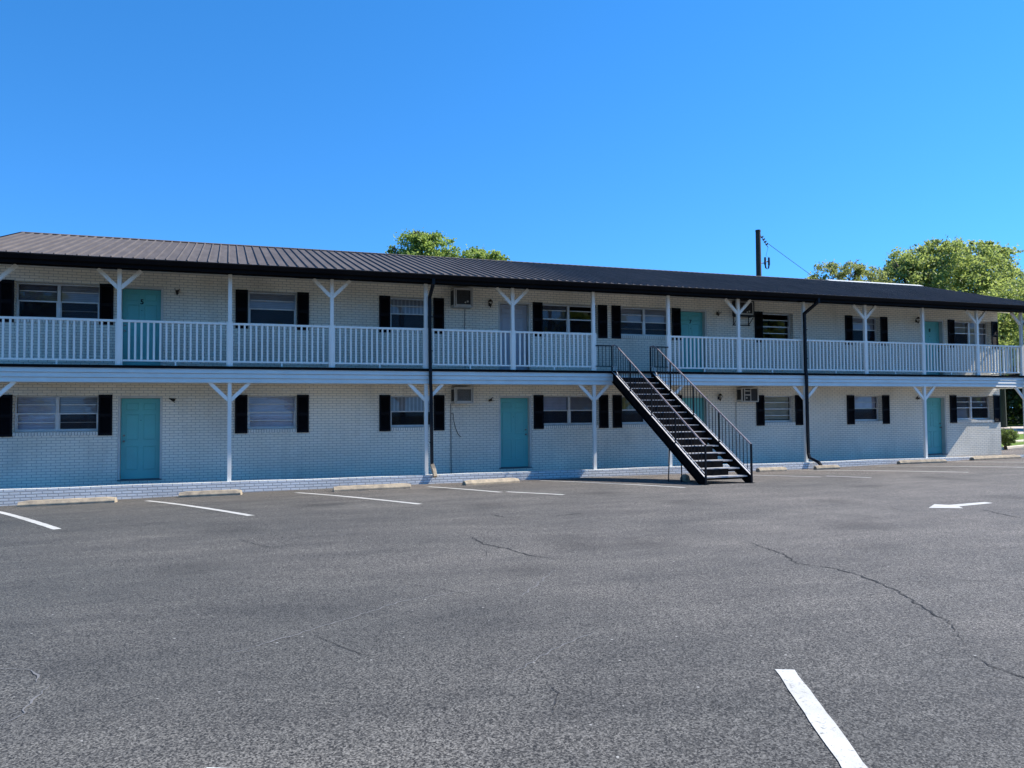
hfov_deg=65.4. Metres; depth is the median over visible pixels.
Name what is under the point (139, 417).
door
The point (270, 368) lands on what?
motel building
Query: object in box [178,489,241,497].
wheel stop
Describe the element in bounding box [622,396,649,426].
window
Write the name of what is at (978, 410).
window
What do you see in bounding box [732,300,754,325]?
air conditioner
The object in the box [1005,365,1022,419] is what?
tree
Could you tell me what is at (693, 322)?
door
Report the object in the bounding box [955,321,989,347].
window
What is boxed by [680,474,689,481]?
rock
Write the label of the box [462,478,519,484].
wheel stop
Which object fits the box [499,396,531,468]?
door
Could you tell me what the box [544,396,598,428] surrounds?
window
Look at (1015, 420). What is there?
undergrowth
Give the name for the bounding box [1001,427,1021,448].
shrub
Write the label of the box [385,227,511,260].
tree
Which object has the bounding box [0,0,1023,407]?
sky
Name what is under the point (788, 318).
window
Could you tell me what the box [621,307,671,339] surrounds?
window
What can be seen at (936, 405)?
door
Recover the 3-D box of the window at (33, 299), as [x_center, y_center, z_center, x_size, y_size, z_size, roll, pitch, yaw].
[-11.134,-1.972,19.600,1.822,0.979,0.314,0,-2,-20]
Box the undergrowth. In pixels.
[1007,402,1022,424]
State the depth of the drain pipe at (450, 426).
22.66 m
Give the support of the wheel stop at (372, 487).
on the parking lot
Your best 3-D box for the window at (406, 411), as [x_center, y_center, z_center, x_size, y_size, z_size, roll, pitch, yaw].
[-2.836,0.821,22.442,1.212,0.969,0.312,0,-2,-20]
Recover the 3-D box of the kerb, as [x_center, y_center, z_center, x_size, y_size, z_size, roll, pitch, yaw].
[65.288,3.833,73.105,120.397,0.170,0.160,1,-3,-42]
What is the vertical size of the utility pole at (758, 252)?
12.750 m
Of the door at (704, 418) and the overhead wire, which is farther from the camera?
the overhead wire
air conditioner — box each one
[450,287,472,308]
[451,387,473,403]
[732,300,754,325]
[737,388,758,401]
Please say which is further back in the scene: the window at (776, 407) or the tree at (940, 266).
the tree at (940, 266)
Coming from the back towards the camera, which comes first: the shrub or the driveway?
the driveway
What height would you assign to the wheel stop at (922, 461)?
0.157 m
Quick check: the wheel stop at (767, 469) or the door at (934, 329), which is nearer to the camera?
the wheel stop at (767, 469)
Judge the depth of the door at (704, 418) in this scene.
25.58 m
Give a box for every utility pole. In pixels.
[755,229,769,275]
[1000,370,1006,426]
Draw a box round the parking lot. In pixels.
[0,447,1023,767]
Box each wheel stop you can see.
[17,497,116,506]
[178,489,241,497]
[333,483,410,491]
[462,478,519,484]
[756,467,786,471]
[813,465,839,469]
[897,459,946,463]
[969,455,1020,459]
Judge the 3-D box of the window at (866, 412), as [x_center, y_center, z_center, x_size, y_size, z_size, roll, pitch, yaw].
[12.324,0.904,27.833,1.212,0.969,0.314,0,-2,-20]
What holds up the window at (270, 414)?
in the motel building
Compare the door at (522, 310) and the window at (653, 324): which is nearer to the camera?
the door at (522, 310)
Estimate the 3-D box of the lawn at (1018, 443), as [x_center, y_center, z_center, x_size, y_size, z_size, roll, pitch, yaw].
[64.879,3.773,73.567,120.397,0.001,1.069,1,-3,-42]
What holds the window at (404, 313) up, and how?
in the motel building
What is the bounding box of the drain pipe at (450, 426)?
[450,404,451,473]
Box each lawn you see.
[1001,442,1023,446]
[1016,434,1023,439]
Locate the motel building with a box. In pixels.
[0,232,1023,505]
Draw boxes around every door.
[117,396,162,480]
[122,286,163,364]
[498,302,530,369]
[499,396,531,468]
[680,309,706,371]
[682,396,708,444]
[924,320,944,374]
[926,396,946,454]
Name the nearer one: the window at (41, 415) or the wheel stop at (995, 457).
the window at (41, 415)
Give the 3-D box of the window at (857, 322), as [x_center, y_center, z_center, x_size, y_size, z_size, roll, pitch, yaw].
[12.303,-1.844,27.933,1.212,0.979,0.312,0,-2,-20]
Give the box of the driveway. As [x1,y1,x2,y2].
[1001,426,1023,433]
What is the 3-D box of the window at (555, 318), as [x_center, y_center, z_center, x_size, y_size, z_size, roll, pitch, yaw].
[1.718,-1.902,24.169,1.802,0.979,0.312,0,-2,-20]
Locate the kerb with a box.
[1001,445,1023,449]
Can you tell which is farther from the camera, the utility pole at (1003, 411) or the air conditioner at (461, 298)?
the utility pole at (1003, 411)
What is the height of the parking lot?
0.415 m
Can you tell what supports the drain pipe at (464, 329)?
attached to the motel building
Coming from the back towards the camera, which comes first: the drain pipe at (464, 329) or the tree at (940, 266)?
the tree at (940, 266)
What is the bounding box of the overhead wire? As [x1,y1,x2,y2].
[769,244,815,278]
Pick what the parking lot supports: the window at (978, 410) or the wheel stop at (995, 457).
the wheel stop at (995, 457)
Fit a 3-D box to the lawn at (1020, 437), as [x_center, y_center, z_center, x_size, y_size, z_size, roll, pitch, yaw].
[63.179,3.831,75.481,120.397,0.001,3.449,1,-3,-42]
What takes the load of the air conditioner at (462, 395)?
attached to the motel building
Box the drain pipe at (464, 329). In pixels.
[464,312,464,346]
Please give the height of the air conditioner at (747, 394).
0.460 m
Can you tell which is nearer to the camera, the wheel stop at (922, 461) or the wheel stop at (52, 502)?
the wheel stop at (52, 502)
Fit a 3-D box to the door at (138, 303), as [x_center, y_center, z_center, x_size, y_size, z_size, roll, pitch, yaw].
[-9.371,-1.407,20.184,1.014,2.088,0.290,0,-2,-20]
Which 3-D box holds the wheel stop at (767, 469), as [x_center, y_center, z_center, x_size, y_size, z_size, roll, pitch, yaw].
[7.699,2.545,23.665,0.970,0.157,0.207,0,-2,-18]
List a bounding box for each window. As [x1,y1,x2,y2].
[12,396,97,435]
[14,282,99,323]
[248,292,295,328]
[248,396,296,432]
[390,298,423,332]
[391,396,433,430]
[543,304,597,337]
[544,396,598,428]
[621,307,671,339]
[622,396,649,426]
[763,313,793,342]
[764,396,795,424]
[853,317,878,344]
[854,396,882,423]
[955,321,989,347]
[957,396,993,422]
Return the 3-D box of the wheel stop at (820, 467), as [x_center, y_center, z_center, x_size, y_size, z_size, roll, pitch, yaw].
[9.544,2.538,24.204,0.763,0.158,0.206,-1,-2,-9]
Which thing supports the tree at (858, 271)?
on the lawn
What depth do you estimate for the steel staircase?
20.41 m
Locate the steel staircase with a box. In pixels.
[596,344,753,484]
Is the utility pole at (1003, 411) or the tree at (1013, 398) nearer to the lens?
the utility pole at (1003, 411)
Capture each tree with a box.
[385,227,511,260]
[804,259,898,282]
[877,235,1023,375]
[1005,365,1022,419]
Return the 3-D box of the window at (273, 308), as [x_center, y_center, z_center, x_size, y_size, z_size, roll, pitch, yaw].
[-6.390,-1.946,21.287,1.232,0.979,0.314,0,-2,-20]

